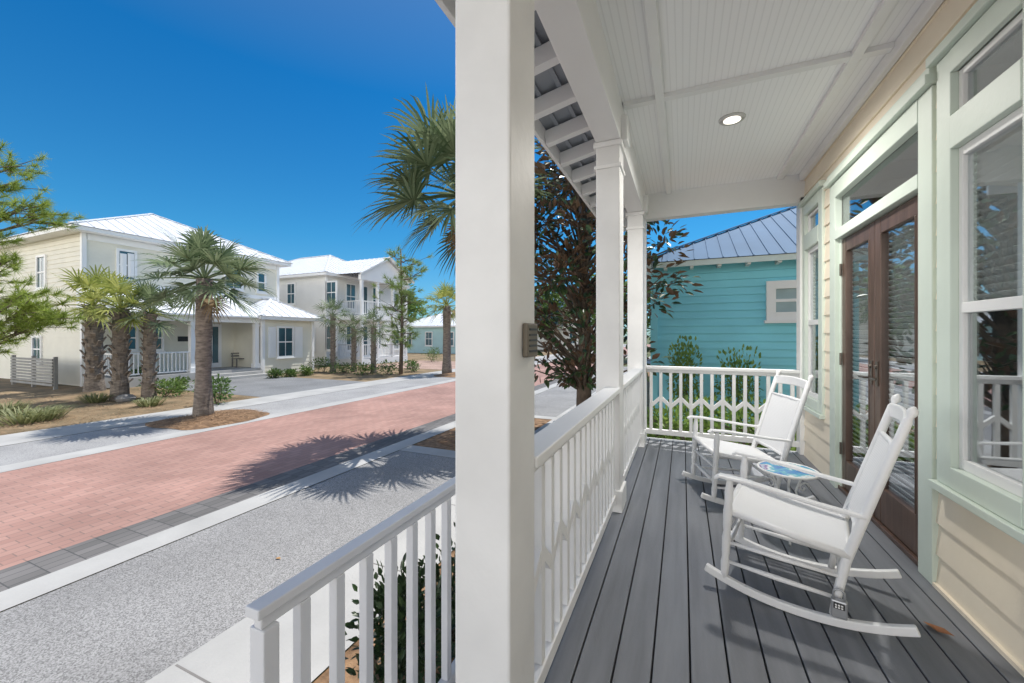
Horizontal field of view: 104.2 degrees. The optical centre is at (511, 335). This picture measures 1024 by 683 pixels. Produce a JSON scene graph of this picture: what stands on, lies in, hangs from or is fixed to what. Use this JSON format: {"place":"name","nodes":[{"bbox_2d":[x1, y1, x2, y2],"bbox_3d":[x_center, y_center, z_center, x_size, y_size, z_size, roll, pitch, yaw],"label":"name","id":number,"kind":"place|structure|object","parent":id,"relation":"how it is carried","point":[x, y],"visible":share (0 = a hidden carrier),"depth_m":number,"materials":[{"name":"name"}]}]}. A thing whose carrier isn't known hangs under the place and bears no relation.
{"place":"outdoors","nodes":[
{"label":"outdoors","id":0,"kind":"place"},
{"bbox_2d":[159,376,362,396],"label":"driveway","id":1,"kind":"structure","parent":0,"point":[263,386],"depth_m":15.74,"materials":[{"name":"concrete"}]},
{"bbox_2d":[0,344,625,445],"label":"sidewalk","id":2,"kind":"structure","parent":0,"point":[21,437],"depth_m":9.84,"materials":[{"name":"concrete"}]},
{"bbox_2d":[0,344,650,569],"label":"road","id":3,"kind":"structure","parent":0,"point":[47,508],"depth_m":5.94,"materials":[{"name":"red brick"}]},
{"bbox_2d":[0,337,650,682],"bbox_3d":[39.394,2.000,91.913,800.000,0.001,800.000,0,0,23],"label":"ground","id":4,"kind":"structure","parent":0,"point":[624,362],"depth_m":5.41,"materials":[{"name":"grey concrete"}]},
{"bbox_2d":[0,451,454,682],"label":"gravel strip","id":5,"kind":"object","parent":4,"relation":"on","point":[144,618],"visible":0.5,"depth_m":3.17,"materials":[{"name":"grey gravel"}]},
{"bbox_2d":[0,350,569,435],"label":"yard","id":6,"kind":"structure","parent":4,"relation":"on","point":[22,391],"depth_m":12.76,"materials":[{"name":"brown soil"}]},
{"bbox_2d":[0,400,31,414],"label":"grass clump","id":7,"kind":"object","parent":6,"relation":"on","point":[16,405],"visible":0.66,"depth_m":10.18,"materials":[{"name":"green plant"}]},
{"bbox_2d":[10,355,57,389],"bbox_3d":[-18.487,1.400,15.376,3.713,1.200,0.140,0,0,23],"label":"slat enclosure","id":8,"kind":"object","parent":6,"relation":"on","point":[35,365],"visible":0.98,"depth_m":15.20,"materials":[{"name":"white wood"}]},
{"bbox_2d":[0,403,70,425],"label":"grass clump","id":9,"kind":"object","parent":6,"relation":"on","point":[26,417],"visible":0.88,"depth_m":9.03,"materials":[{"name":"green plant"}]},
{"bbox_2d":[8,404,77,421],"bbox_3d":[-11.025,1.848,9.421,1.272,0.303,1.250,0,0,23],"label":"grass clump","id":10,"kind":"object","parent":6,"relation":"on","point":[53,415],"visible":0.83,"depth_m":9.40,"materials":[{"name":"green plant"}]},
{"bbox_2d":[0,139,91,356],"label":"pine tree","id":11,"kind":"object","parent":6,"relation":"on","point":[24,322],"visible":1,"depth_m":10.00,"materials":[{"name":"green plant"}]},
{"bbox_2d":[74,392,113,403],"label":"grass clump","id":12,"kind":"object","parent":6,"relation":"on","point":[92,399],"visible":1,"depth_m":11.76,"materials":[{"name":"green plant"}]},
{"bbox_2d":[41,264,147,391],"bbox_3d":[-15.045,-0.250,14.361,3.116,4.602,3.122,0,0,23],"label":"palm tree","id":13,"kind":"object","parent":6,"relation":"on","point":[93,354],"visible":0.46,"depth_m":14.12,"materials":[{"name":"green plant"}]},
{"bbox_2d":[66,267,173,400],"bbox_3d":[-12.141,-0.019,12.389,2.778,4.140,2.722,0,0,23],"label":"palm tree","id":14,"kind":"object","parent":6,"relation":"on","point":[119,351],"visible":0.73,"depth_m":12.16,"materials":[{"name":"green plant"}]},
{"bbox_2d":[114,394,135,401],"bbox_3d":[-11.750,1.905,12.120,0.485,0.230,0.492,0,0,23],"label":"rock","id":15,"kind":"object","parent":6,"relation":"on","point":[125,397],"visible":0.92,"depth_m":11.99,"materials":[{"name":"grey stone"}]},
{"bbox_2d":[130,366,158,376],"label":"shrub","id":16,"kind":"object","parent":6,"relation":"on","point":[136,370],"visible":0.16,"depth_m":15.96,"materials":[{"name":"green plant"}]},
{"bbox_2d":[99,278,193,398],"bbox_3d":[-11.430,0.125,12.534,2.368,3.852,2.497,0,0,23],"label":"palm tree","id":17,"kind":"object","parent":6,"relation":"on","point":[149,355],"visible":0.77,"depth_m":12.45,"materials":[{"name":"green plant"}]},
{"bbox_2d":[128,395,167,406],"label":"grass clump","id":18,"kind":"object","parent":6,"relation":"on","point":[153,402],"visible":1,"depth_m":11.14,"materials":[{"name":"green plant"}]},
{"bbox_2d":[0,213,322,387],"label":"house","id":19,"kind":"structure","parent":6,"relation":"on","point":[279,335],"depth_m":17.68,"materials":[{"name":"yellow"}]},
{"bbox_2d":[29,336,42,364],"bbox_3d":[-20.330,0.631,17.037,0.982,1.226,0.140,0,0,23],"label":"window","id":20,"kind":"structure","parent":19,"relation":"in","point":[36,343],"depth_m":17.05,"materials":[{"name":"white paint"}]},
{"bbox_2d":[33,254,46,290],"bbox_3d":[-19.947,-2.637,16.872,0.968,1.512,0.140,0,0,23],"label":"window","id":21,"kind":"structure","parent":19,"relation":"in","point":[41,260],"depth_m":16.88,"materials":[{"name":"white paint"}]},
{"bbox_2d":[116,248,138,283],"bbox_3d":[-16.167,-2.902,16.729,0.140,1.383,0.757,0,0,23],"label":"window","id":22,"kind":"structure","parent":19,"relation":"in","point":[118,250],"depth_m":16.68,"materials":[{"name":"grey glass"}]},
{"bbox_2d":[129,325,139,352],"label":"window","id":23,"kind":"structure","parent":19,"relation":"in","point":[134,346],"depth_m":16.98,"materials":[{"name":"white paint"}]},
{"bbox_2d":[156,326,165,351],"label":"window","id":24,"kind":"structure","parent":19,"relation":"in","point":[160,340],"depth_m":17.82,"materials":[{"name":"white paint"}]},
{"bbox_2d":[212,324,221,366],"bbox_3d":[-14.898,0.520,19.747,0.075,2.160,0.914,0,0,23],"label":"door","id":25,"kind":"structure","parent":19,"relation":"in","point":[217,328],"depth_m":19.98,"materials":[{"name":"white paint"}]},
{"bbox_2d":[224,264,244,291],"bbox_3d":[-14.460,-3.040,20.712,0.140,1.462,1.021,0,0,23],"label":"window","id":26,"kind":"structure","parent":19,"relation":"in","point":[241,289],"depth_m":20.86,"materials":[{"name":"white paint"}]},
{"bbox_2d":[231,353,243,366],"bbox_3d":[-13.906,1.260,20.647,0.430,0.720,1.000,0,0,23],"label":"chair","id":27,"kind":"object","parent":19,"relation":"on","point":[232,356],"visible":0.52,"depth_m":20.27,"materials":[{"name":"wood"}]},
{"bbox_2d":[255,272,267,293],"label":"window","id":28,"kind":"structure","parent":19,"relation":"in","point":[258,280],"depth_m":22.04,"materials":[{"name":"white paint"}]},
{"bbox_2d":[276,326,295,358],"bbox_3d":[-11.935,0.384,21.017,0.140,1.696,1.061,0,0,23],"label":"window","id":29,"kind":"structure","parent":19,"relation":"in","point":[285,334],"depth_m":20.98,"materials":[{"name":"glass"}]},
{"bbox_2d":[135,377,189,396],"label":"shrub","id":30,"kind":"object","parent":6,"relation":"on","point":[164,384],"visible":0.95,"depth_m":12.88,"materials":[{"name":"green plant"}]},
{"bbox_2d":[168,375,194,392],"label":"shrub","id":31,"kind":"object","parent":6,"relation":"on","point":[185,380],"visible":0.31,"depth_m":14.03,"materials":[{"name":"green plant"}]},
{"bbox_2d":[192,374,235,404],"bbox_3d":[-8.484,1.550,11.502,0.929,0.948,1.001,0,0,12],"label":"shrub","id":32,"kind":"object","parent":6,"relation":"on","point":[222,389],"visible":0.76,"depth_m":11.49,"materials":[{"name":"green plant"}]},
{"bbox_2d":[0,389,454,446],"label":"pine straw litter","id":33,"kind":"object","parent":6,"relation":"on","point":[214,415],"visible":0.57,"depth_m":9.75,"materials":[{"name":"brown plant"}]},
{"bbox_2d":[266,368,284,377],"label":"shrub","id":34,"kind":"object","parent":6,"relation":"on","point":[275,372],"visible":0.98,"depth_m":18.46,"materials":[{"name":"green plant"}]},
{"bbox_2d":[283,368,300,376],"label":"shrub","id":35,"kind":"object","parent":6,"relation":"on","point":[290,372],"visible":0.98,"depth_m":18.99,"materials":[{"name":"green plant"}]},
{"bbox_2d":[299,365,313,375],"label":"shrub","id":36,"kind":"object","parent":6,"relation":"on","point":[306,371],"visible":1,"depth_m":19.64,"materials":[{"name":"green plant"}]},
{"bbox_2d":[308,357,339,371],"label":"shrub","id":37,"kind":"object","parent":6,"relation":"on","point":[322,365],"visible":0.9,"depth_m":21.58,"materials":[{"name":"green plant"}]},
{"bbox_2d":[313,295,353,371],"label":"palm tree","id":38,"kind":"object","parent":6,"relation":"on","point":[333,324],"visible":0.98,"depth_m":21.63,"materials":[{"name":"green plant"}]},
{"bbox_2d":[329,362,355,372],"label":"shrub","id":39,"kind":"object","parent":6,"relation":"on","point":[339,366],"visible":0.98,"depth_m":20.77,"materials":[{"name":"green plant"}]},
{"bbox_2d":[279,255,413,364],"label":"house","id":40,"kind":"structure","parent":6,"relation":"on","point":[306,283],"depth_m":27.78,"materials":[{"name":"white"}]},
{"bbox_2d":[286,282,295,305],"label":"window","id":41,"kind":"structure","parent":40,"relation":"in","point":[290,287],"depth_m":27.77,"materials":[{"name":"white paint"}]},
{"bbox_2d":[314,327,315,351],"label":"window","id":42,"kind":"structure","parent":40,"relation":"in","point":[314,327],"depth_m":26.84,"materials":[{"name":"white paint"}]},
{"bbox_2d":[324,325,337,351],"bbox_3d":[-11.928,0.202,26.273,1.049,1.746,0.140,0,0,23],"label":"window","id":43,"kind":"structure","parent":40,"relation":"in","point":[327,341],"depth_m":26.39,"materials":[{"name":"white glass"}]},
{"bbox_2d":[325,280,337,304],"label":"window","id":44,"kind":"structure","parent":40,"relation":"in","point":[331,286],"depth_m":26.29,"materials":[{"name":"white paint"}]},
{"bbox_2d":[345,325,355,351],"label":"window","id":45,"kind":"structure","parent":40,"relation":"in","point":[349,342],"depth_m":28.23,"materials":[{"name":"white glass"}]},
{"bbox_2d":[345,283,355,310],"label":"window","id":46,"kind":"structure","parent":40,"relation":"in","point":[350,289],"depth_m":28.41,"materials":[{"name":"white paint"}]},
{"bbox_2d":[358,325,367,356],"bbox_3d":[-11.009,0.445,29.525,0.140,2.370,1.060,0,0,23],"label":"door","id":47,"kind":"structure","parent":40,"relation":"in","point":[365,341],"depth_m":29.65,"materials":[{"name":"white paint"}]},
{"bbox_2d":[358,285,367,314],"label":"window","id":48,"kind":"structure","parent":40,"relation":"in","point":[365,287],"depth_m":29.65,"materials":[{"name":"white paint"}]},
{"bbox_2d":[372,287,381,312],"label":"window","id":49,"kind":"structure","parent":40,"relation":"in","point":[373,288],"depth_m":30.62,"materials":[{"name":"white paint"}]},
{"bbox_2d":[394,293,399,313],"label":"window","id":50,"kind":"structure","parent":40,"relation":"in","point":[394,293],"depth_m":32.87,"materials":[{"name":"white paint"}]},
{"bbox_2d":[334,311,368,371],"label":"palm tree","id":51,"kind":"object","parent":6,"relation":"on","point":[353,346],"visible":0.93,"depth_m":21.61,"materials":[{"name":"green plant"}]},
{"bbox_2d":[349,362,378,374],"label":"shrub","id":52,"kind":"object","parent":6,"relation":"on","point":[363,369],"visible":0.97,"depth_m":20.17,"materials":[{"name":"green plant"}]},
{"bbox_2d":[352,306,390,372],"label":"palm tree","id":53,"kind":"object","parent":6,"relation":"on","point":[373,329],"visible":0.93,"depth_m":20.89,"materials":[{"name":"green plant"}]},
{"bbox_2d":[369,359,398,374],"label":"shrub","id":54,"kind":"object","parent":6,"relation":"on","point":[388,369],"visible":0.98,"depth_m":20.25,"materials":[{"name":"green plant"}]},
{"bbox_2d":[370,245,433,374],"bbox_3d":[-5.652,-1.329,20.246,3.488,6.765,3.510,0,0,23],"label":"pine tree","id":55,"kind":"object","parent":6,"relation":"on","point":[402,294],"visible":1,"depth_m":20.25,"materials":[{"name":"green plant"}]},
{"bbox_2d":[403,359,419,371],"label":"shrub","id":56,"kind":"object","parent":6,"relation":"on","point":[413,364],"visible":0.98,"depth_m":21.57,"materials":[{"name":"green plant"}]},
{"bbox_2d":[423,347,441,361],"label":"shrub","id":57,"kind":"object","parent":6,"relation":"on","point":[433,352],"visible":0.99,"depth_m":29.81,"materials":[{"name":"green plant"}]},
{"bbox_2d":[534,284,571,347],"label":"leafy tree","id":58,"kind":"object","parent":6,"relation":"on","point":[556,298],"visible":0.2,"depth_m":51.49,"materials":[{"name":"green plant"}]},
{"bbox_2d":[534,296,594,349],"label":"house","id":59,"kind":"structure","parent":6,"relation":"on","point":[570,336],"depth_m":53.71,"materials":[{"name":"white"}]},
{"bbox_2d":[0,346,625,472],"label":"kerb band","id":60,"kind":"object","parent":4,"relation":"on","point":[19,465],"visible":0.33,"depth_m":7.73,"materials":[{"name":"concrete"}]},
{"bbox_2d":[0,344,626,465],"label":"parking strip","id":61,"kind":"object","parent":4,"relation":"on","point":[24,452],"visible":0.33,"depth_m":8.15,"materials":[{"name":"grey concrete"}]},
{"bbox_2d":[145,409,269,429],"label":"mulch island","id":62,"kind":"structure","parent":61,"relation":"on","point":[202,422],"depth_m":9.01,"materials":[{"name":"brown wood"}]},
{"bbox_2d":[112,225,274,416],"bbox_3d":[-7.460,-0.328,9.600,3.040,4.758,2.987,0,0,23],"label":"palm tree","id":63,"kind":"object","parent":62,"relation":"on","point":[197,251],"visible":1,"depth_m":9.42,"materials":[{"name":"green plant"}]},
{"bbox_2d":[434,372,454,376],"bbox_3d":[-2.832,1.942,20.116,1.835,0.089,2.661,0,0,23],"label":"mulch mound","id":64,"kind":"object","parent":61,"relation":"on","point":[452,374],"visible":0.38,"depth_m":19.39,"materials":[{"name":"brown soil"}]},
{"bbox_2d":[420,280,454,373],"bbox_3d":[-3.411,-0.409,20.340,2.812,4.918,2.703,0,0,-34],"label":"palm tree","id":65,"kind":"object","parent":64,"relation":"on","point":[447,315],"visible":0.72,"depth_m":20.15,"materials":[{"name":"green plant"}]},
{"bbox_2d":[0,357,626,610],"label":"kerb band","id":66,"kind":"object","parent":4,"relation":"on","point":[21,593],"visible":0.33,"depth_m":4.00,"materials":[{"name":"concrete"}]},
{"bbox_2d":[0,346,650,591],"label":"road edging","id":67,"kind":"object","parent":4,"relation":"on","point":[26,571],"visible":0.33,"depth_m":4.34,"materials":[{"name":"grey concrete"}]},
{"bbox_2d":[403,283,429,318],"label":"leafy tree","id":68,"kind":"object","parent":4,"relation":"on","point":[414,309],"visible":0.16,"depth_m":49.59,"materials":[{"name":"green plant"}]},
{"bbox_2d":[400,445,454,457],"bbox_3d":[-1.109,1.986,6.704,1.680,0.001,0.350,0,0,23],"label":"divider band","id":69,"kind":"object","parent":4,"relation":"on","point":[433,451],"visible":0.6,"depth_m":6.80,"materials":[{"name":"concrete"}]},
{"bbox_2d":[414,418,550,450],"bbox_3d":[-0.429,1.992,8.289,1.680,0.001,3.100,0,0,23],"label":"mulch bed","id":70,"kind":"object","parent":4,"relation":"on","point":[432,442],"visible":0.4,"depth_m":7.40,"materials":[{"name":"brown wood"}]},
{"bbox_2d":[437,430,454,445],"bbox_3d":[-0.504,1.941,8.174,1.460,0.089,2.482,0,0,23],"label":"mulch patch","id":71,"kind":"object","parent":70,"relation":"on","point":[446,435],"visible":0.05,"depth_m":7.57,"materials":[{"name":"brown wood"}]},
{"bbox_2d":[354,82,559,278],"bbox_3d":[-0.979,-1.291,7.817,4.082,6.693,4.058,0,0,23],"label":"palm tree","id":72,"kind":"object","parent":70,"relation":"on","point":[435,139],"visible":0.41,"depth_m":7.07,"materials":[{"name":"green plant"}]},
{"bbox_2d":[313,372,759,682],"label":"planting bed","id":73,"kind":"object","parent":4,"relation":"on","point":[324,676],"depth_m":2.45,"materials":[{"name":"brown soil"}]},
{"bbox_2d":[246,477,454,682],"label":"walk railing","id":74,"kind":"object","parent":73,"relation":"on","point":[264,612],"visible":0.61,"depth_m":1.36,"materials":[{"name":"paint"}]},
{"bbox_2d":[345,553,454,682],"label":"hedge bush","id":75,"kind":"object","parent":73,"relation":"on","point":[379,628],"visible":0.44,"depth_m":2.06,"materials":[{"name":"green plant"}]},
{"bbox_2d":[397,522,454,676],"bbox_3d":[-0.385,1.654,2.587,0.730,0.749,0.699,0,0,23],"label":"hedge bush","id":76,"kind":"object","parent":73,"relation":"on","point":[438,577],"visible":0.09,"depth_m":2.54,"materials":[{"name":"green plant"}]},
{"bbox_2d":[534,136,703,405],"bbox_3d":[1.505,-1.410,8.146,4.389,6.926,4.013,0,0,23],"label":"magnolia tree","id":77,"kind":"object","parent":73,"relation":"on","point":[580,294],"visible":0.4,"depth_m":7.69,"materials":[{"name":"green plant"}]},
{"bbox_2d":[647,402,695,440],"bbox_3d":[2.414,1.571,6.525,1.170,0.961,1.062,0,0,23],"label":"shrub","id":78,"kind":"object","parent":73,"relation":"on","point":[675,414],"visible":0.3,"depth_m":6.40,"materials":[{"name":"green plant"}]},
{"bbox_2d":[666,335,703,423],"bbox_3d":[3.694,1.006,8.534,0.776,2.031,0.845,0,0,23],"label":"shrub","id":79,"kind":"object","parent":73,"relation":"on","point":[686,359],"visible":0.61,"depth_m":8.41,"materials":[{"name":"green plant"}]},
{"bbox_2d":[667,393,748,443],"bbox_3d":[3.149,1.482,6.439,1.225,1.116,1.168,0,0,23],"label":"shrub","id":80,"kind":"object","parent":73,"relation":"on","point":[706,413],"visible":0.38,"depth_m":6.35,"materials":[{"name":"green plant"}]},
{"bbox_2d":[714,344,763,431],"bbox_3d":[4.593,1.105,8.110,0.945,1.872,0.937,0,0,23],"label":"shrub","id":81,"kind":"object","parent":73,"relation":"on","point":[737,362],"visible":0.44,"depth_m":8.09,"materials":[{"name":"green plant"}]},
{"bbox_2d":[725,394,795,450],"bbox_3d":[3.761,1.479,6.041,1.119,1.090,1.147,0,0,23],"label":"shrub","id":82,"kind":"object","parent":73,"relation":"on","point":[752,421],"visible":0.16,"depth_m":6.14,"materials":[{"name":"green plant"}]},
{"bbox_2d":[534,415,554,418],"bbox_3d":[0.240,1.986,9.852,1.680,0.001,0.300,0,0,23],"label":"divider band","id":83,"kind":"object","parent":4,"relation":"on","point":[543,417],"visible":0.4,"depth_m":9.61,"materials":[{"name":"concrete"}]},
{"bbox_2d":[534,367,626,416],"bbox_3d":[3.589,1.990,17.665,1.680,0.001,16.700,0,0,23],"label":"gravel bay","id":84,"kind":"object","parent":4,"relation":"on","point":[555,401],"visible":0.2,"depth_m":12.14,"materials":[{"name":"grey gravel"}]},
{"bbox_2d":[578,268,626,333],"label":"leafy tree","id":85,"kind":"object","parent":4,"relation":"on","point":[593,316],"depth_m":40.44,"materials":[{"name":"green plant"}]},
{"bbox_2d":[623,276,650,339],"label":"leafy tree","id":86,"kind":"object","parent":4,"relation":"on","point":[649,308],"visible":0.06,"depth_m":31.67,"materials":[{"name":"green plant"}]},
{"bbox_2d":[647,206,795,425],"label":"house","id":87,"kind":"structure","parent":4,"relation":"on","point":[746,274],"depth_m":8.87,"materials":[{"name":"teal wood"}]},
{"bbox_2d":[764,280,795,322],"bbox_3d":[5.953,-0.702,8.274,1.224,0.894,0.140,0,0,23],"label":"window","id":88,"kind":"structure","parent":87,"relation":"in","point":[780,295],"depth_m":8.39,"materials":[{"name":"white paint"}]},
{"bbox_2d":[435,0,1023,682],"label":"porch house","id":89,"kind":"structure","parent":4,"relation":"on","point":[879,144],"depth_m":2.06,"materials":[{"name":"white paint"}]},
{"bbox_2d":[682,369,816,504],"bbox_3d":[1.861,0.794,3.214,0.799,1.006,0.562,0,0,7],"label":"rocking chair","id":90,"kind":"object","parent":89,"relation":"on","point":[778,423],"visible":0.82,"depth_m":3.18,"materials":[{"name":"white wood"}]},
{"bbox_2d":[756,461,819,545],"bbox_3d":[1.802,1.085,2.605,0.348,0.423,0.359,0,0,23],"label":"side table","id":91,"kind":"object","parent":89,"relation":"on","point":[774,470],"visible":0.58,"depth_m":2.58,"materials":[{"name":"white metal"}]},
{"bbox_2d":[798,180,825,418],"bbox_3d":[3.055,-0.328,4.011,0.137,2.215,0.750,0,0,23],"label":"window","id":92,"kind":"structure","parent":89,"relation":"in","point":[813,335],"depth_m":4.07,"materials":[{"name":"white paint"}]},
{"bbox_2d":[704,394,920,636],"bbox_3d":[1.478,0.794,2.041,0.799,1.006,0.562,0,0,38],"label":"rocking chair","id":93,"kind":"object","parent":89,"relation":"on","point":[801,520],"visible":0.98,"depth_m":1.96,"materials":[{"name":"white wood"}]},
{"bbox_2d":[831,588,847,620],"bbox_3d":[1.428,1.169,1.740,0.058,0.124,0.041,0,0,38],"label":"key box","id":94,"kind":"object","parent":93,"relation":"hanging from","point":[839,607],"visible":1,"depth_m":1.73,"materials":[{"name":"grey metal"}]},
{"bbox_2d":[839,221,874,515],"bbox_3d":[2.661,0.233,3.065,0.119,2.065,0.625,0,0,23],"label":"door","id":95,"kind":"structure","parent":89,"relation":"in","point":[863,270],"depth_m":3.16,"materials":[{"name":"brown wood"}]},
{"bbox_2d":[868,195,917,556],"bbox_3d":[2.412,0.233,2.485,0.119,2.065,0.625,0,0,23],"label":"door","id":96,"kind":"structure","parent":89,"relation":"in","point":[901,518],"depth_m":2.55,"materials":[{"name":"brown wood"}]},
{"bbox_2d":[923,621,953,635],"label":"dry leaf","id":97,"kind":"object","parent":89,"relation":"on","point":[940,629],"visible":1,"depth_m":1.74,"materials":[{"name":"brown plant"}]},
{"bbox_2d":[926,0,1023,543],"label":"window","id":98,"kind":"structure","parent":89,"relation":"in","point":[980,343],"depth_m":1.80,"materials":[{"name":"white paint"}]},
{"bbox_2d":[0,0,793,336],"label":"sky","id":99,"kind":"structure","parent":0,"point":[258,123],"materials":[{"name":"blue"}]},
{"bbox_2d":[145,356,650,682],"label":"sidewalk","id":100,"kind":"structure","parent":0,"point":[224,657],"depth_m":2.59,"materials":[{"name":"concrete"}]},
{"bbox_2d":[367,360,454,369],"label":"side driveway","id":101,"kind":"structure","parent":0,"point":[437,365],"depth_m":26.12,"materials":[{"name":"grey concrete"}]},
{"bbox_2d":[403,313,454,353],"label":"house","id":102,"kind":"structure","parent":0,"point":[430,329],"depth_m":44.30,"materials":[{"name":"teal"}]},
{"bbox_2d":[425,332,432,346],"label":"window","id":103,"kind":"structure","parent":102,"relation":"in","point":[428,335],"depth_m":44.14,"materials":[{"name":"white paint"}]},
{"bbox_2d":[451,332,453,346],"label":"window","id":104,"kind":"structure","parent":102,"relation":"in","point":[452,333],"depth_m":42.98,"materials":[{"name":"white paint"}]}
]}

